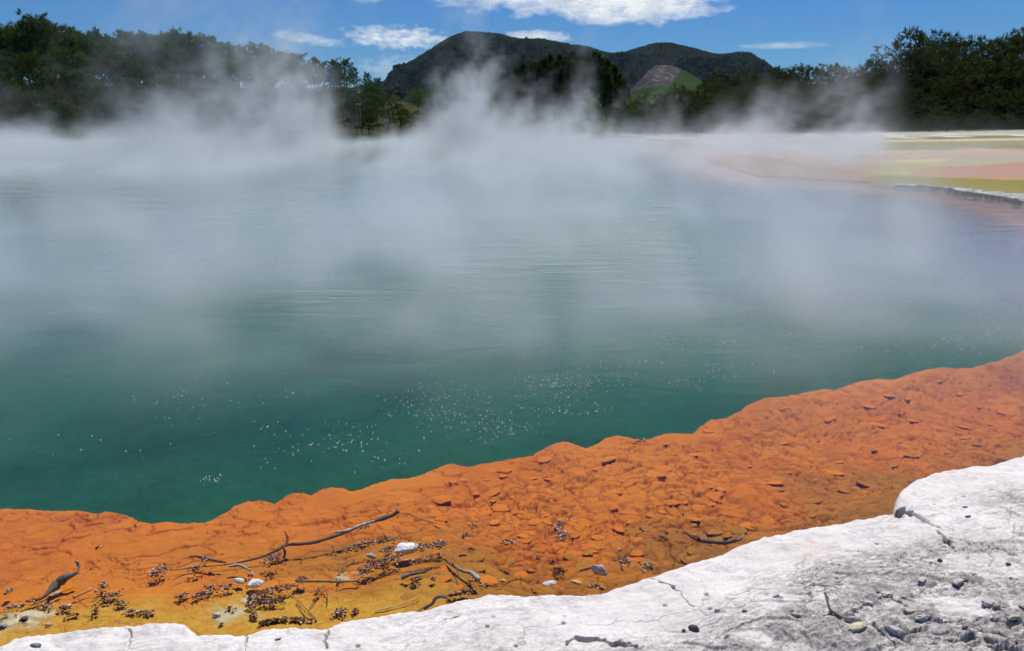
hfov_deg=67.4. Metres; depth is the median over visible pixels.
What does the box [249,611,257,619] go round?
debris clump
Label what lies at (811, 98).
scrub tree
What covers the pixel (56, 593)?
pale stick
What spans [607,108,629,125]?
scrub tree
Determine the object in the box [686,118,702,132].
scrub tree
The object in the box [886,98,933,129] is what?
scrub tree
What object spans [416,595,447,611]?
grey branch
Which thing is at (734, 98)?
scrub tree
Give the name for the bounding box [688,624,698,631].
dark rock
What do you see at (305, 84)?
pine tree
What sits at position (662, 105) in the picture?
scrub tree
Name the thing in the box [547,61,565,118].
conifer tree
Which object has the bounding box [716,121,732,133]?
scrub tree
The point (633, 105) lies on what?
scrub tree
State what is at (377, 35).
sky
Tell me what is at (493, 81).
conifer tree
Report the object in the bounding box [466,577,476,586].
debris clump
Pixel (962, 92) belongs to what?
scrub tree
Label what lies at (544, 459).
cobble
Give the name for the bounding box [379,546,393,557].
debris clump
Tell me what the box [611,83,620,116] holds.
conifer tree
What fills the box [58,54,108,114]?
pine tree
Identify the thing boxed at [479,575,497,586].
cobble
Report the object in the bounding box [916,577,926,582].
knob
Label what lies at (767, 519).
cobble
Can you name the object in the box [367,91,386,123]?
pine tree
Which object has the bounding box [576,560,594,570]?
cobble
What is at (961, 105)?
scrub tree
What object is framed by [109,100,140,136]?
scrub tree
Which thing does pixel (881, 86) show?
scrub tree
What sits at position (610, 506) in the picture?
cobble
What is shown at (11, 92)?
pine tree
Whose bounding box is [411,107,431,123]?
scrub tree
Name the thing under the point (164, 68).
pine tree
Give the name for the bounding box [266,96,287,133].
pine tree
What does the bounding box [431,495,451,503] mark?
cobble
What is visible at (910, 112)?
scrub tree
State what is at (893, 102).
scrub tree
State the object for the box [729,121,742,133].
scrub tree
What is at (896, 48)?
scrub tree
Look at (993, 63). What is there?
scrub tree
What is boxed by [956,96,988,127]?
scrub tree
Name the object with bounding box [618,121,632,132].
scrub tree
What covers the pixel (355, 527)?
pale stick
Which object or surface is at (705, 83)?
scrub tree
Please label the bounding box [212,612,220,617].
square rock
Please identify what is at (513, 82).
conifer tree
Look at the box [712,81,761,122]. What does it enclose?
scrub tree
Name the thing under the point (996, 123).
scrub tree
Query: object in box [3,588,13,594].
debris clump
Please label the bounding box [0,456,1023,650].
sinter ledge
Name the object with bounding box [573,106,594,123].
scrub tree
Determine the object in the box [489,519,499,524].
cobble
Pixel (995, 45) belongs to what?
scrub tree
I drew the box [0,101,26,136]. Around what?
scrub tree
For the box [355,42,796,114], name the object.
mountain
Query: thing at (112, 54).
pine tree
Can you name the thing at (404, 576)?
dark stick
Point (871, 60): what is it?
scrub tree
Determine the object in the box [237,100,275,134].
scrub tree
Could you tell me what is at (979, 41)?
scrub tree
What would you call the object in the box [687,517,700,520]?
cobble
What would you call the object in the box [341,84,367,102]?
scrub tree
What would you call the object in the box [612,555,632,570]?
debris clump
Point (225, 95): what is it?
pine tree
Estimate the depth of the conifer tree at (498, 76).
167.73 m
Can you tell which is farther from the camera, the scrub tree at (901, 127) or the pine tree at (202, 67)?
the pine tree at (202, 67)
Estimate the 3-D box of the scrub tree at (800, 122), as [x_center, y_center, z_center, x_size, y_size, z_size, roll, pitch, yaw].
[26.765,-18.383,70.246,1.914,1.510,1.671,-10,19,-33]
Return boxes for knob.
[859,600,873,605]
[881,591,892,596]
[892,595,900,600]
[903,608,919,613]
[914,614,930,620]
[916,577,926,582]
[952,578,964,584]
[982,599,1000,607]
[1006,614,1021,620]
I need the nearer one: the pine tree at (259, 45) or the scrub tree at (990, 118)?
the scrub tree at (990, 118)
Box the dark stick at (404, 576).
[401,570,423,579]
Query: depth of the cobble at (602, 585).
3.46 m
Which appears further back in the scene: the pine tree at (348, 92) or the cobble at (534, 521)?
the pine tree at (348, 92)
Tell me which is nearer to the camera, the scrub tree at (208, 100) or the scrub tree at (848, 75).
the scrub tree at (208, 100)
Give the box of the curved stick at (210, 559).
[189,555,225,562]
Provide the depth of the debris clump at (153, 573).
3.27 m
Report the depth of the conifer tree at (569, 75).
153.04 m
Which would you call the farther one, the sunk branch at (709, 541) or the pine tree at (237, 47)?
the pine tree at (237, 47)
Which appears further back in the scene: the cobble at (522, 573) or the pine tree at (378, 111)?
the pine tree at (378, 111)
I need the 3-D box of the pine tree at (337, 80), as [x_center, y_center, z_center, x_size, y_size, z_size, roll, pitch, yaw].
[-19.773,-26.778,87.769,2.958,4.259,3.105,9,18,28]
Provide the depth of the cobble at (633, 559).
3.70 m
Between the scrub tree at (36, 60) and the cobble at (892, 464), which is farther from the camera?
the scrub tree at (36, 60)
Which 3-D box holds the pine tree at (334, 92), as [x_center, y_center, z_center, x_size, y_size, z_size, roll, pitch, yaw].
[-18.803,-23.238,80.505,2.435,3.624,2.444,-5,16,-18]
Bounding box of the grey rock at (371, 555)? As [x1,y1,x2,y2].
[366,553,375,558]
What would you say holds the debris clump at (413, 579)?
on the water
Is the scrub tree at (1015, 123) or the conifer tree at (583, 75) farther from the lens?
the conifer tree at (583, 75)
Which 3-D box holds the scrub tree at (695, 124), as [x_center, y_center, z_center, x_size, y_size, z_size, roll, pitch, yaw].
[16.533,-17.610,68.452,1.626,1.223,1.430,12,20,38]
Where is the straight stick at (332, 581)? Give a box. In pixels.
[295,579,358,582]
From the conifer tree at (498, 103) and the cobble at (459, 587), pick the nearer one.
the cobble at (459, 587)
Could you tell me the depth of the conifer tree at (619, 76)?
166.65 m
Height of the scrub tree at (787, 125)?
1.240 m
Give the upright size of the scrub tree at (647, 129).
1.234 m
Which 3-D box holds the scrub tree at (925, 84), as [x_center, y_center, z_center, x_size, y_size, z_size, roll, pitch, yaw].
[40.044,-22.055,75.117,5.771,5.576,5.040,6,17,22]
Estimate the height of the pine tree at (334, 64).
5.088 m
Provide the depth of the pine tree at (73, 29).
100.20 m
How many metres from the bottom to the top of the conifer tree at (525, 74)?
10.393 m
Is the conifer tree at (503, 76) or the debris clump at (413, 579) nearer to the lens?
the debris clump at (413, 579)
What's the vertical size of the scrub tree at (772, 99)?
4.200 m
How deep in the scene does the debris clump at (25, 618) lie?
2.99 m
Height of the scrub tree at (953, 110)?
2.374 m
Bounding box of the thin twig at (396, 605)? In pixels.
[375,596,420,610]
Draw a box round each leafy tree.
[410,88,423,107]
[424,85,441,110]
[579,88,602,122]
[617,97,640,120]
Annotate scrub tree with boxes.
[0,78,42,119]
[0,99,43,131]
[0,100,38,135]
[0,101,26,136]
[6,101,50,135]
[9,51,72,101]
[25,68,101,122]
[25,100,67,134]
[48,92,83,130]
[62,101,95,135]
[68,56,135,109]
[71,101,106,135]
[91,100,126,134]
[97,94,138,133]
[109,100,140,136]
[122,100,173,136]
[140,92,196,133]
[144,100,179,134]
[179,100,222,135]
[202,101,239,136]
[205,98,233,129]
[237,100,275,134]
[253,100,299,135]
[292,100,335,135]
[310,83,331,106]
[319,98,346,130]
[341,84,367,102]
[342,101,379,134]
[374,107,402,129]
[380,94,392,109]
[382,89,393,100]
[384,97,403,117]
[386,103,409,124]
[394,87,405,98]
[400,109,420,128]
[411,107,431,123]
[424,112,443,131]
[434,101,452,116]
[449,99,464,118]
[457,90,486,119]
[472,87,501,120]
[488,91,519,120]
[490,105,512,124]
[510,104,534,123]
[534,106,553,123]
[551,103,572,122]
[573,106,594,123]
[592,103,611,121]
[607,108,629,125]
[608,107,636,126]
[609,101,626,123]
[617,117,633,129]
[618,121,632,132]
[626,101,646,121]
[626,122,640,133]
[632,111,651,128]
[633,96,659,122]
[633,102,665,124]
[634,116,653,131]
[635,121,645,133]
[639,121,655,134]
[644,90,674,118]
[645,106,670,131]
[647,97,671,126]
[650,121,660,132]
[653,88,690,128]
[653,105,685,130]
[656,115,670,128]
[656,121,670,132]
[662,96,693,123]
[664,83,701,121]
[668,120,682,131]
[670,81,719,118]
[671,102,710,130]
[672,122,686,133]
[673,113,691,130]
[677,90,711,122]
[685,108,712,129]
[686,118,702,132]
[687,121,705,133]
[692,89,743,128]
[692,96,737,126]
[696,78,738,114]
[703,120,715,132]
[703,122,716,133]
[704,110,729,131]
[708,72,747,125]
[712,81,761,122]
[713,93,748,128]
[715,73,753,115]
[715,112,741,132]
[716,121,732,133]
[722,106,753,131]
[723,84,775,125]
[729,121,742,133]
[732,96,778,129]
[735,78,760,124]
[739,121,757,132]
[740,65,791,111]
[740,78,791,119]
[741,116,760,130]
[744,105,772,131]
[749,65,810,123]
[751,87,791,129]
[752,111,777,132]
[764,102,789,131]
[765,78,807,127]
[770,65,816,126]
[771,121,781,133]
[773,90,811,128]
[776,104,807,128]
[778,117,793,129]
[783,121,794,131]
[784,62,833,112]
[786,77,832,118]
[787,91,831,129]
[792,70,866,120]
[795,117,815,129]
[796,61,848,113]
[796,101,829,130]
[796,120,808,131]
[804,87,845,127]
[813,119,828,131]
[814,106,838,130]
[814,114,829,131]
[817,90,861,123]
[819,62,866,106]
[821,65,867,103]
[824,79,865,117]
[826,102,853,130]
[828,115,846,130]
[830,65,885,107]
[832,120,849,131]
[837,77,883,126]
[838,95,874,129]
[839,51,905,101]
[840,110,865,130]
[842,106,873,129]
[849,62,906,126]
[849,76,900,120]
[856,85,901,128]
[856,120,868,132]
[857,34,950,110]
[857,78,932,120]
[858,43,943,101]
[862,111,888,130]
[863,103,886,129]
[864,57,955,121]
[869,61,920,126]
[871,51,972,119]
[873,119,884,129]
[874,98,912,129]
[878,107,901,130]
[878,117,897,131]
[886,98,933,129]
[888,25,968,126]
[893,71,950,127]
[893,119,906,131]
[895,106,923,130]
[899,87,947,129]
[904,116,925,131]
[906,72,971,127]
[909,34,996,124]
[910,28,954,121]
[914,104,947,130]
[915,54,988,125]
[919,29,978,85]
[919,45,1000,125]
[922,115,944,131]
[923,73,984,127]
[927,90,967,127]
[933,61,998,125]
[936,106,961,129]
[937,96,978,128]
[940,116,961,131]
[951,58,1017,126]
[954,26,1023,126]
[955,37,1023,123]
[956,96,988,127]
[957,71,1020,117]
[959,60,1022,126]
[959,109,980,129]
[960,118,976,130]
[964,65,1023,127]
[966,88,1014,128]
[967,37,1021,120]
[969,51,1023,123]
[970,32,1022,121]
[972,116,990,129]
[980,111,1003,127]
[982,83,1023,128]
[989,118,1002,130]
[993,49,1023,126]
[995,32,1023,78]
[999,112,1015,129]
[1000,74,1023,127]
[1001,88,1023,128]
[1003,117,1022,128]
[1012,106,1023,124]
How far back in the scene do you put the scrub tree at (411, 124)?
75.25 m
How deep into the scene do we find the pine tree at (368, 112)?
68.51 m
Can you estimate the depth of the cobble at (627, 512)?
4.11 m
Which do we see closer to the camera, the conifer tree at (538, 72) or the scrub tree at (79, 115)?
the scrub tree at (79, 115)
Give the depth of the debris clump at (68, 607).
3.05 m
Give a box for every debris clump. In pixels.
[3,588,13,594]
[3,604,24,612]
[14,614,28,620]
[25,597,41,604]
[36,601,53,611]
[55,604,74,614]
[63,612,78,618]
[88,603,98,617]
[89,580,109,592]
[92,588,123,602]
[113,599,128,608]
[121,608,154,618]
[148,562,171,576]
[149,570,158,577]
[174,591,189,600]
[186,564,205,575]
[191,583,234,599]
[204,584,214,589]
[244,598,285,609]
[247,582,297,603]
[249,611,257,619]
[257,616,316,627]
[261,554,281,567]
[294,576,309,583]
[313,586,323,596]
[330,607,348,617]
[335,565,348,575]
[346,537,396,553]
[352,608,358,615]
[353,552,404,577]
[357,524,370,530]
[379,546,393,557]
[407,553,444,566]
[410,576,422,584]
[411,539,448,552]
[446,588,474,597]
[461,532,469,540]
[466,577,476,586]
[501,538,516,546]
[548,519,566,530]
[555,528,570,540]
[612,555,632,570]
[639,562,654,573]
[656,535,668,542]
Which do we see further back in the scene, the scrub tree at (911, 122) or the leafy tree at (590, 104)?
the leafy tree at (590, 104)
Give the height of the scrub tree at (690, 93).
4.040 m
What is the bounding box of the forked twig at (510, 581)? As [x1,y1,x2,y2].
[500,575,521,588]
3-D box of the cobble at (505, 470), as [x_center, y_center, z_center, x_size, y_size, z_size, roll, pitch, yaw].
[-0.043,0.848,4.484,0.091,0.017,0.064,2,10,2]
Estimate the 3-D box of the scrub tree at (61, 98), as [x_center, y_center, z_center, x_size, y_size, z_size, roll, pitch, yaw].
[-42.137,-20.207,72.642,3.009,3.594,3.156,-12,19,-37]
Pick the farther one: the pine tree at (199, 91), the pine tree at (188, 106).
the pine tree at (199, 91)
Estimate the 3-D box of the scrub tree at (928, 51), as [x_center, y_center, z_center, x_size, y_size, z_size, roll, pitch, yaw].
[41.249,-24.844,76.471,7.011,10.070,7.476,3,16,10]
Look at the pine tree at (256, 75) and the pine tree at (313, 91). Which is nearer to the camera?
the pine tree at (313, 91)
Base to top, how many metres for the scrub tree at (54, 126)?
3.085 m
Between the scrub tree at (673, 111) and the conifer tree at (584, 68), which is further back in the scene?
the conifer tree at (584, 68)
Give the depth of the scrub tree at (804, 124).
68.27 m
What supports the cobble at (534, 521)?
on the pool shelf
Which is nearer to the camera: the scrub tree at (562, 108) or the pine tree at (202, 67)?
the pine tree at (202, 67)
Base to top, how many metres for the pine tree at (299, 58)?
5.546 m
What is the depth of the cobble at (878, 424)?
5.32 m
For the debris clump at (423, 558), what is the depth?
3.39 m
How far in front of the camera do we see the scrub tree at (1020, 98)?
72.04 m
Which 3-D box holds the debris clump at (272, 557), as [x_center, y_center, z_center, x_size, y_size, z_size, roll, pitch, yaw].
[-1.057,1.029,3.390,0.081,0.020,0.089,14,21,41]
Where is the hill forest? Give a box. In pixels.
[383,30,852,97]
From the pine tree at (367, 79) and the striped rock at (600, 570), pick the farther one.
the pine tree at (367, 79)
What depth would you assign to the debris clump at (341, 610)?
3.03 m
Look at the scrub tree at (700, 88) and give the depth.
82.75 m
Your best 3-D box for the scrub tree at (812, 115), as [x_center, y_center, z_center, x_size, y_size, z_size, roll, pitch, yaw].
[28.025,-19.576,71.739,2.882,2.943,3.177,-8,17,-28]
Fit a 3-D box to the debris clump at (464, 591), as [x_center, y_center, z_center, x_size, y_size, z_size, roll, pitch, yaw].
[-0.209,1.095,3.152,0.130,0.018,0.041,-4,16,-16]
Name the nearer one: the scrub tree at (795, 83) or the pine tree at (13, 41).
the scrub tree at (795, 83)
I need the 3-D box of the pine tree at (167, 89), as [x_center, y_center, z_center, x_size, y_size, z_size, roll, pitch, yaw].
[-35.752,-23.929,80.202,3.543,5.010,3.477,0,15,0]
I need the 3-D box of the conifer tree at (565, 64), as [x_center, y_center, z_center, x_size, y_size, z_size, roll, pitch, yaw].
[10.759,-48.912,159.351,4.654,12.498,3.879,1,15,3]
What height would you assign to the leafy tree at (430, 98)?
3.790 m
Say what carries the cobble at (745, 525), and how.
on the pool shelf
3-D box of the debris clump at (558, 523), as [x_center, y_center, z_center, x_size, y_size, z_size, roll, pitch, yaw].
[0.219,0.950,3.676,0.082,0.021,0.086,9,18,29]
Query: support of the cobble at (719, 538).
on the pool shelf
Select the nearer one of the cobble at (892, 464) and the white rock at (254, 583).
the white rock at (254, 583)
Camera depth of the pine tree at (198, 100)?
72.87 m
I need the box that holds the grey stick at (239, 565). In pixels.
[229,563,250,570]
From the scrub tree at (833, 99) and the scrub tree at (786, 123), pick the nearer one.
the scrub tree at (786, 123)
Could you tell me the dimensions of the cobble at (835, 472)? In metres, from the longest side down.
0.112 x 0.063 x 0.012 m
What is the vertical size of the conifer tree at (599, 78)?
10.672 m
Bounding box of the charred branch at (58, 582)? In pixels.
[41,560,79,599]
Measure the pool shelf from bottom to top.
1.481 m
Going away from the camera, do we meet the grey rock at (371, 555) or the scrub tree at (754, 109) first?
the grey rock at (371, 555)
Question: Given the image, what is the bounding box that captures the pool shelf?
[0,350,1023,646]
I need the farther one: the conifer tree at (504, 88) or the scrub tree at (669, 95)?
the conifer tree at (504, 88)
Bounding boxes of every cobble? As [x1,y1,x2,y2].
[400,593,417,600]
[421,536,431,541]
[428,512,436,516]
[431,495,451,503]
[433,516,447,521]
[434,524,445,528]
[435,566,449,571]
[438,575,451,582]
[449,479,457,483]
[455,584,463,589]
[467,562,486,571]
[468,552,483,561]
[476,510,491,516]
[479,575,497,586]
[486,488,500,496]
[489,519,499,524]
[491,504,509,511]
[497,468,511,472]
[505,558,513,566]
[509,579,527,589]
[514,571,527,576]
[517,534,528,537]
[521,538,530,543]
[526,519,541,524]
[530,548,538,552]
[538,457,551,462]
[542,520,552,524]
[543,488,555,493]
[557,566,567,571]
[563,553,578,560]
[570,532,579,537]
[575,471,584,474]
[576,518,590,526]
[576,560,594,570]
[577,572,589,577]
[582,551,592,554]
[591,535,605,540]
[594,582,606,588]
[602,456,615,461]
[603,502,618,510]
[611,526,624,532]
[618,472,631,477]
[618,510,637,514]
[621,479,633,487]
[626,556,642,562]
[630,550,643,556]
[631,529,641,534]
[639,525,657,531]
[643,540,657,545]
[654,465,671,471]
[664,500,680,505]
[666,528,677,532]
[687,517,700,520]
[687,547,695,553]
[691,504,705,510]
[692,531,701,535]
[703,430,714,433]
[706,529,722,534]
[708,502,718,505]
[711,491,723,496]
[711,537,722,545]
[715,487,725,491]
[722,533,731,537]
[730,525,746,535]
[740,522,753,529]
[759,516,774,526]
[765,481,784,484]
[778,439,789,444]
[779,502,788,506]
[809,498,822,503]
[823,417,831,421]
[826,471,844,474]
[837,488,849,492]
[855,480,870,486]
[863,404,875,408]
[870,422,884,427]
[887,462,898,466]
[891,483,900,488]
[956,425,970,428]
[960,435,973,439]
[997,409,1007,414]
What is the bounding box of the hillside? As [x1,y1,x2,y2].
[623,65,719,114]
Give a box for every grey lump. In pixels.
[845,616,858,621]
[884,625,902,635]
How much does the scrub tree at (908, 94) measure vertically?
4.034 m
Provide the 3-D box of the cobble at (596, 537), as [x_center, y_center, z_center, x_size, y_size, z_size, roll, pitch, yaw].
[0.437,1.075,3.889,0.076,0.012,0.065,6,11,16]
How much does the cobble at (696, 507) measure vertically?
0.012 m
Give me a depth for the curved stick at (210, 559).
3.39 m
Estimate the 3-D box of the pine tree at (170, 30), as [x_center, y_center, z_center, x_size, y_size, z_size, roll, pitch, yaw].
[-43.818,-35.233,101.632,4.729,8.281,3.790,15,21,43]
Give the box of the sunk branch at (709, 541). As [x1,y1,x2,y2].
[684,531,742,544]
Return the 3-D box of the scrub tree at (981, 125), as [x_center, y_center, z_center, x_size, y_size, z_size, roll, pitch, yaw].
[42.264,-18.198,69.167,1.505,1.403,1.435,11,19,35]
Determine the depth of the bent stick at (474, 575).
3.31 m
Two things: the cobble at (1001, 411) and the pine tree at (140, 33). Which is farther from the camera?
the pine tree at (140, 33)
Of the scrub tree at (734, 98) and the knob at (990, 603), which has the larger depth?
the scrub tree at (734, 98)
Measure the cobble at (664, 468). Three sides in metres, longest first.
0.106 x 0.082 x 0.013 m
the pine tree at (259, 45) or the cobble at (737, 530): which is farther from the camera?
the pine tree at (259, 45)
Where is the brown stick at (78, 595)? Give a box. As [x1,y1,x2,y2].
[73,589,91,598]
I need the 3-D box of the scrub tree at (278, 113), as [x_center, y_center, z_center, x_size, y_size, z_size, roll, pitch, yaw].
[-19.831,-17.496,64.963,3.190,3.064,3.042,9,18,31]
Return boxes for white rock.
[234,578,244,583]
[248,579,263,587]
[394,542,418,554]
[542,580,556,586]
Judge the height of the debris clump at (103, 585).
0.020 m
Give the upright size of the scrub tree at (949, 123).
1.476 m
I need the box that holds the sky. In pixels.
[0,0,1023,87]
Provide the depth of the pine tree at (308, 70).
95.71 m
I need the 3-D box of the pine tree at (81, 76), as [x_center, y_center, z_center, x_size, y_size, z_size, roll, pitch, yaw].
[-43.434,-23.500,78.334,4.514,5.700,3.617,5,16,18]
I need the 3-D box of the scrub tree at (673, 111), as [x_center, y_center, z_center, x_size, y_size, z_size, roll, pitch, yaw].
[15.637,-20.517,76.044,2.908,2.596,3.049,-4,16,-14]
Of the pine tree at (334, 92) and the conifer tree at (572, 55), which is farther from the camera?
the conifer tree at (572, 55)
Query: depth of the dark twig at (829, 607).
2.84 m
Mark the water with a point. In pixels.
(76, 169)
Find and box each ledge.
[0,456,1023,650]
[895,183,1023,201]
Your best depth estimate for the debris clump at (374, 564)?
3.34 m
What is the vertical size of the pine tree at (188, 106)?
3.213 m
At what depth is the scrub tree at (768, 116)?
69.38 m
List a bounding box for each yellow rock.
[570,580,582,584]
[848,622,867,631]
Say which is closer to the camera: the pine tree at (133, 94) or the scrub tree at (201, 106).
the scrub tree at (201, 106)
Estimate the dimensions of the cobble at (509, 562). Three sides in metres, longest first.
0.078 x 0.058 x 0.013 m
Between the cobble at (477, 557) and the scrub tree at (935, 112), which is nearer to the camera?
the cobble at (477, 557)
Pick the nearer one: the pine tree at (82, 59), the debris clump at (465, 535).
the debris clump at (465, 535)
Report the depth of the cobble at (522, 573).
3.51 m
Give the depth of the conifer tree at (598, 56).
167.32 m
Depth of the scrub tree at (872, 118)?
70.13 m
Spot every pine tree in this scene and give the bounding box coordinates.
[0,19,48,81]
[0,23,28,95]
[0,56,21,106]
[0,71,25,121]
[1,19,25,68]
[3,7,58,67]
[8,48,39,92]
[17,89,46,128]
[28,65,66,121]
[28,92,57,132]
[33,53,75,91]
[34,21,86,57]
[37,16,61,54]
[43,47,97,109]
[45,29,97,72]
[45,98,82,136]
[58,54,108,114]
[59,67,101,112]
[61,25,98,70]
[63,30,109,73]
[77,98,102,133]
[79,84,110,122]
[85,26,107,76]
[92,45,141,97]
[93,34,135,94]
[100,84,129,109]
[103,27,152,74]
[110,58,163,98]
[113,89,144,132]
[115,76,148,122]
[127,30,156,80]
[133,33,160,69]
[135,34,180,100]
[136,99,164,133]
[141,86,167,118]
[145,63,179,94]
[154,74,187,107]
[156,30,186,81]
[158,61,186,110]
[161,27,214,99]
[164,26,187,66]
[165,98,193,135]
[169,73,206,103]
[169,99,200,133]
[174,32,223,86]
[175,60,204,97]
[180,59,225,98]
[190,77,217,122]
[193,95,215,120]
[197,64,238,109]
[198,35,223,92]
[202,35,242,72]
[209,79,242,123]
[218,59,258,97]
[220,44,235,77]
[227,41,247,83]
[235,41,269,78]
[244,70,264,107]
[249,42,271,72]
[250,71,282,99]
[251,44,288,90]
[255,96,275,132]
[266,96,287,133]
[268,91,286,110]
[273,49,294,83]
[275,74,302,112]
[277,53,305,77]
[286,80,308,116]
[288,52,314,80]
[297,80,312,101]
[301,87,324,108]
[302,57,323,93]
[303,96,327,133]
[315,99,344,135]
[316,60,331,89]
[324,58,346,98]
[325,86,342,110]
[326,72,354,97]
[336,57,354,82]
[336,96,359,134]
[341,98,358,132]
[343,89,356,106]
[349,67,361,84]
[356,72,373,85]
[357,91,370,113]
[358,82,372,100]
[358,86,372,103]
[359,98,378,133]
[367,87,383,118]
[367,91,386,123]
[367,101,380,127]
[372,77,383,90]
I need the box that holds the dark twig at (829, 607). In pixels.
[824,592,844,618]
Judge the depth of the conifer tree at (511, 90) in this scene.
154.97 m
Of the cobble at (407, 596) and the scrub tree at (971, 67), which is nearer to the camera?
the cobble at (407, 596)
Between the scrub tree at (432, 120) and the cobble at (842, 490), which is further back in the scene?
the scrub tree at (432, 120)
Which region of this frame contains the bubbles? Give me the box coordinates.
[52,316,1022,481]
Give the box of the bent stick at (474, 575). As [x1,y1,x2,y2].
[444,558,480,581]
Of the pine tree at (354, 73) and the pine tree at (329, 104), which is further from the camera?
the pine tree at (354, 73)
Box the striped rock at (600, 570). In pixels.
[591,565,607,575]
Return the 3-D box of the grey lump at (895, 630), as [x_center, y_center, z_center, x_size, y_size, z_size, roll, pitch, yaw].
[1.354,1.081,2.726,0.030,0.029,0.058,-13,20,-39]
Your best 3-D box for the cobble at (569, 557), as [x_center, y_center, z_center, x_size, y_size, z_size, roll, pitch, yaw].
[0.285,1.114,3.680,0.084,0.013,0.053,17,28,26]
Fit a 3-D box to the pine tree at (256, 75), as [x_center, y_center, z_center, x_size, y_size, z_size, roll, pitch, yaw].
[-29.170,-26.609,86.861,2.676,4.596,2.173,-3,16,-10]
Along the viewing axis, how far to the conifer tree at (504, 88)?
161.85 m
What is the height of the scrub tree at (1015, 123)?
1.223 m
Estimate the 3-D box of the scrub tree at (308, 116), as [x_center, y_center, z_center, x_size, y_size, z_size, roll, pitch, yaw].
[-16.517,-17.277,64.114,3.778,3.090,3.299,-9,18,-30]
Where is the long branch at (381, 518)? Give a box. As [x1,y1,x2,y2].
[169,509,399,570]
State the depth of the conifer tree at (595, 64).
158.20 m
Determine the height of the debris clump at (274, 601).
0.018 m
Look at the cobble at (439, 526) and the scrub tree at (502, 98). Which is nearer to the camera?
the cobble at (439, 526)
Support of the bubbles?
on the water
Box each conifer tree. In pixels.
[489,73,497,115]
[490,79,500,119]
[491,72,503,119]
[494,93,501,117]
[495,82,508,119]
[500,72,505,119]
[501,90,508,117]
[505,74,510,119]
[505,80,512,119]
[507,86,516,119]
[511,76,519,117]
[512,77,524,119]
[513,62,532,119]
[513,78,527,119]
[514,67,519,85]
[518,69,533,119]
[522,77,536,119]
[527,62,534,119]
[528,67,535,119]
[529,65,545,119]
[532,79,545,117]
[538,73,555,117]
[539,56,548,119]
[539,68,548,119]
[547,54,553,65]
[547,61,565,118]
[547,63,553,119]
[547,69,560,118]
[553,67,570,119]
[556,54,564,119]
[559,59,571,119]
[561,65,575,119]
[566,50,577,119]
[567,60,574,119]
[567,69,584,119]
[570,62,580,114]
[574,70,587,116]
[575,54,581,119]
[577,63,587,118]
[579,54,584,119]
[580,53,592,119]
[580,66,596,115]
[590,58,605,116]
[593,66,608,116]
[594,52,603,119]
[596,65,610,116]
[599,70,616,119]
[604,66,613,112]
[605,60,613,96]
[611,64,618,118]
[611,74,620,119]
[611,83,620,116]
[617,73,624,118]
[618,79,625,104]
[621,78,628,101]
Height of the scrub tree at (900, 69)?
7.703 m
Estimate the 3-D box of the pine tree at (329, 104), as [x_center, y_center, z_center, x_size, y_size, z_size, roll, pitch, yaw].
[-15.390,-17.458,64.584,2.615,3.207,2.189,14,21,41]
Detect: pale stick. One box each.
[50,590,61,596]
[330,520,373,533]
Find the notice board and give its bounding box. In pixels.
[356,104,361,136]
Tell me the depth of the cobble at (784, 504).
4.25 m
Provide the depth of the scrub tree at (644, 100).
82.40 m
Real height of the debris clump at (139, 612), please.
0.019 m
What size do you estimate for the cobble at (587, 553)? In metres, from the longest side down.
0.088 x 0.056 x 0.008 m
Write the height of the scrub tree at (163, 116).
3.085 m
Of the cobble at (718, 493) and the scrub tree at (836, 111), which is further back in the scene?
the scrub tree at (836, 111)
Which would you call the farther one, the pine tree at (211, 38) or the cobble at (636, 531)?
the pine tree at (211, 38)
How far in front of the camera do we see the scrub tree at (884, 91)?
75.34 m
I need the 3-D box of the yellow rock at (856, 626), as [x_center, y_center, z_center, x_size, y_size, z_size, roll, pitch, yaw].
[1.226,1.066,2.719,0.083,0.025,0.032,-3,16,-11]
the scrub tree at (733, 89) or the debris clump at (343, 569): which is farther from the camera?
the scrub tree at (733, 89)
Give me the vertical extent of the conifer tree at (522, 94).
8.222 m

